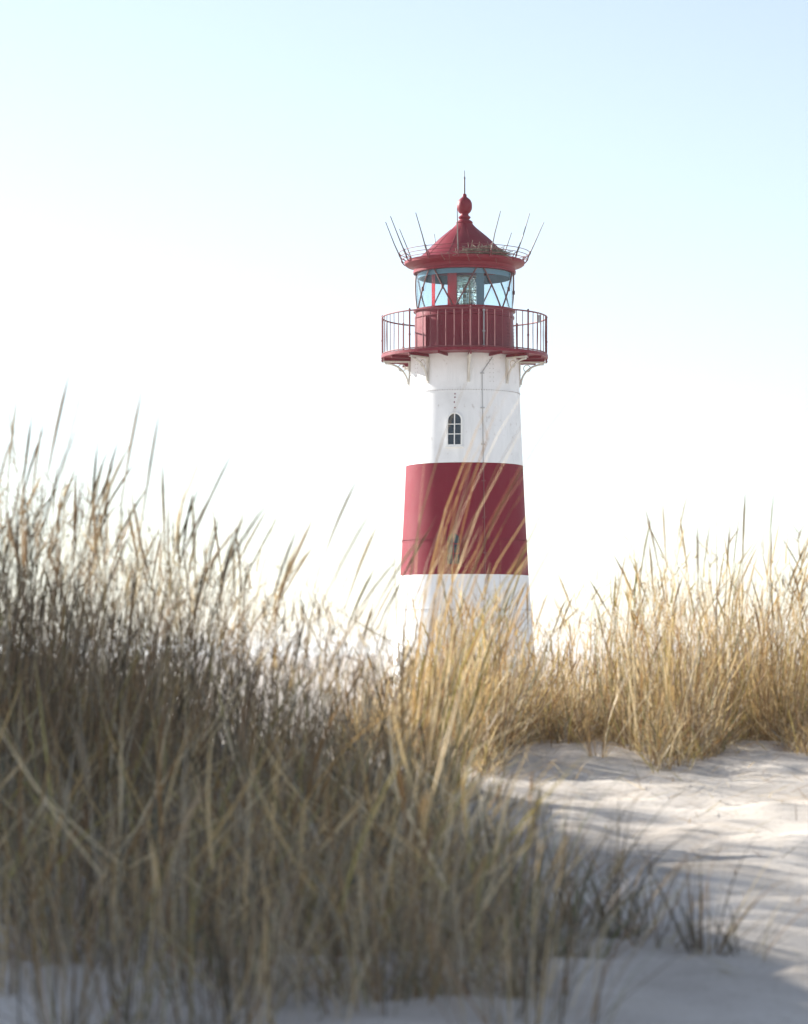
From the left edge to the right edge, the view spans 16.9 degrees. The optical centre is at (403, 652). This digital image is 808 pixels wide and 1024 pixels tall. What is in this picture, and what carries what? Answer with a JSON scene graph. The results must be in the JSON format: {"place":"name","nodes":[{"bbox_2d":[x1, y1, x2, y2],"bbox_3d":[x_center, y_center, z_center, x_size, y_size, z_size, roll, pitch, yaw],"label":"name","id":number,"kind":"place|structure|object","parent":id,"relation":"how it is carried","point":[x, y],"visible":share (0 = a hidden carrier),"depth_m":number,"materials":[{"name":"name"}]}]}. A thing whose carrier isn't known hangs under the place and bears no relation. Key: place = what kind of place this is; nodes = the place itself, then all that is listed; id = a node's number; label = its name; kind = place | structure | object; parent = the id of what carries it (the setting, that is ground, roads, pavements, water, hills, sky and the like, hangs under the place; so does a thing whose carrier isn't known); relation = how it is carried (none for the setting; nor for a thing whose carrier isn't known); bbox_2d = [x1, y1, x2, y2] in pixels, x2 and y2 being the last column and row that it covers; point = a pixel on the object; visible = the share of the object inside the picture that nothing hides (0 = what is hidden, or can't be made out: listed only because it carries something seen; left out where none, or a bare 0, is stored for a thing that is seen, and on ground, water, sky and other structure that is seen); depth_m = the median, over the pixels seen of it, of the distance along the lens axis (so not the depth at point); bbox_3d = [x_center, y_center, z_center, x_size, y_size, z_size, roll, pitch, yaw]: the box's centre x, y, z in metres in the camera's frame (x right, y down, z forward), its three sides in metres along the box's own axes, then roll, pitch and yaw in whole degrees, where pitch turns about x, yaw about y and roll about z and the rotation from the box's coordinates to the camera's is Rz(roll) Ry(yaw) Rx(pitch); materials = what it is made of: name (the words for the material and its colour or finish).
{"place":"outdoors","nodes":[
{"label":"outdoors","id":0,"kind":"place"},
{"bbox_2d":[0,654,807,1023],"bbox_3d":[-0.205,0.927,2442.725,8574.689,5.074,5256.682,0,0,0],"label":"dune sand","id":1,"kind":"structure","parent":0,"point":[682,988],"depth_m":8.61,"materials":[{"name":"beige sand"}]},
{"bbox_2d":[0,374,748,1023],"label":"dune grass","id":2,"kind":"structure","parent":1,"relation":"on","point":[136,728],"depth_m":8.19,"materials":[{"name":"plant"}]},
{"bbox_2d":[303,363,595,835],"bbox_3d":[0.265,-0.219,11.708,1.079,2.073,1.218,0,0,-20],"label":"grass tussock","id":3,"kind":"object","parent":1,"relation":"on","point":[429,697],"depth_m":11.47,"materials":[{"name":"beige plant"}]},
{"bbox_2d":[389,575,520,788],"bbox_3d":[0.179,0.130,13.329,0.932,1.159,0.738,0,0,0],"label":"grass tussock","id":4,"kind":"object","parent":1,"relation":"on","point":[462,747],"depth_m":13.26,"materials":[{"name":"beige plant"}]},
{"bbox_2d":[381,170,547,709],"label":"lighthouse","id":5,"kind":"object","parent":1,"relation":"on","point":[459,335],"visible":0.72,"depth_m":69.87,"materials":[{"name":"white paint"}]},
{"bbox_2d":[415,316,427,347],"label":"gallery door","id":6,"kind":"structure","parent":5,"relation":"in","point":[418,341],"depth_m":70.43,"materials":[{"name":"paint"}]},
{"bbox_2d":[444,532,462,566],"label":"window","id":7,"kind":"structure","parent":5,"relation":"in","point":[457,537],"depth_m":69.47,"materials":[{"name":"paint"}]},
{"bbox_2d":[445,412,463,447],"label":"window","id":8,"kind":"structure","parent":5,"relation":"in","point":[455,428],"depth_m":69.62,"materials":[{"name":"paint"}]},
{"bbox_2d":[441,240,514,261],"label":"bird nest","id":9,"kind":"object","parent":5,"relation":"on","point":[485,248],"visible":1,"depth_m":69.71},
{"bbox_2d":[309,471,807,780],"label":"dune grass","id":10,"kind":"structure","parent":1,"relation":"on","point":[778,707],"depth_m":15.69,"materials":[{"name":"beige plant"}]},
{"bbox_2d":[428,756,697,958],"bbox_3d":[0.494,0.610,7.593,0.745,0.653,0.961,0,0,18],"label":"grass tussock","id":11,"kind":"object","parent":1,"relation":"on","point":[569,914],"depth_m":7.54,"materials":[{"name":"beige plant"}]},
{"bbox_2d":[432,710,768,927],"bbox_3d":[0.500,0.522,8.228,1.075,0.762,0.840,0,0,-19],"label":"grass tussock","id":12,"kind":"object","parent":1,"relation":"on","point":[563,880],"depth_m":8.27,"materials":[{"name":"plant"}]},
{"bbox_2d":[547,655,680,757],"bbox_3d":[1.087,0.258,14.711,0.907,0.678,0.528,0,0,-11],"label":"grass tussock","id":13,"kind":"object","parent":1,"relation":"on","point":[603,745],"depth_m":14.71,"materials":[{"name":"beige plant"}]},
{"bbox_2d":[423,729,807,972],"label":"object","id":14,"kind":"object","parent":1,"relation":"on","point":[781,800],"depth_m":13.48,"materials":[{"name":"beige sand"}]},
{"bbox_2d":[510,768,753,939],"bbox_3d":[0.689,0.648,8.065,0.744,0.644,0.680,0,0,15],"label":"grass tussock","id":15,"kind":"object","parent":1,"relation":"on","point":[618,901],"depth_m":8.01,"materials":[{"name":"plant"}]},
{"bbox_2d":[558,816,807,963],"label":"grass tussock","id":16,"kind":"object","parent":1,"relation":"on","point":[699,943],"depth_m":7.61,"materials":[{"name":"beige plant"}]},
{"bbox_2d":[615,579,794,755],"bbox_3d":[1.647,0.044,14.975,0.990,1.068,0.910,0,0,25],"label":"grass tussock","id":17,"kind":"object","parent":1,"relation":"on","point":[671,698],"depth_m":14.96,"materials":[{"name":"beige plant"}]},
{"bbox_2d":[0,0,807,653],"label":"sky","id":18,"kind":"structure","parent":0,"point":[197,197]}
]}

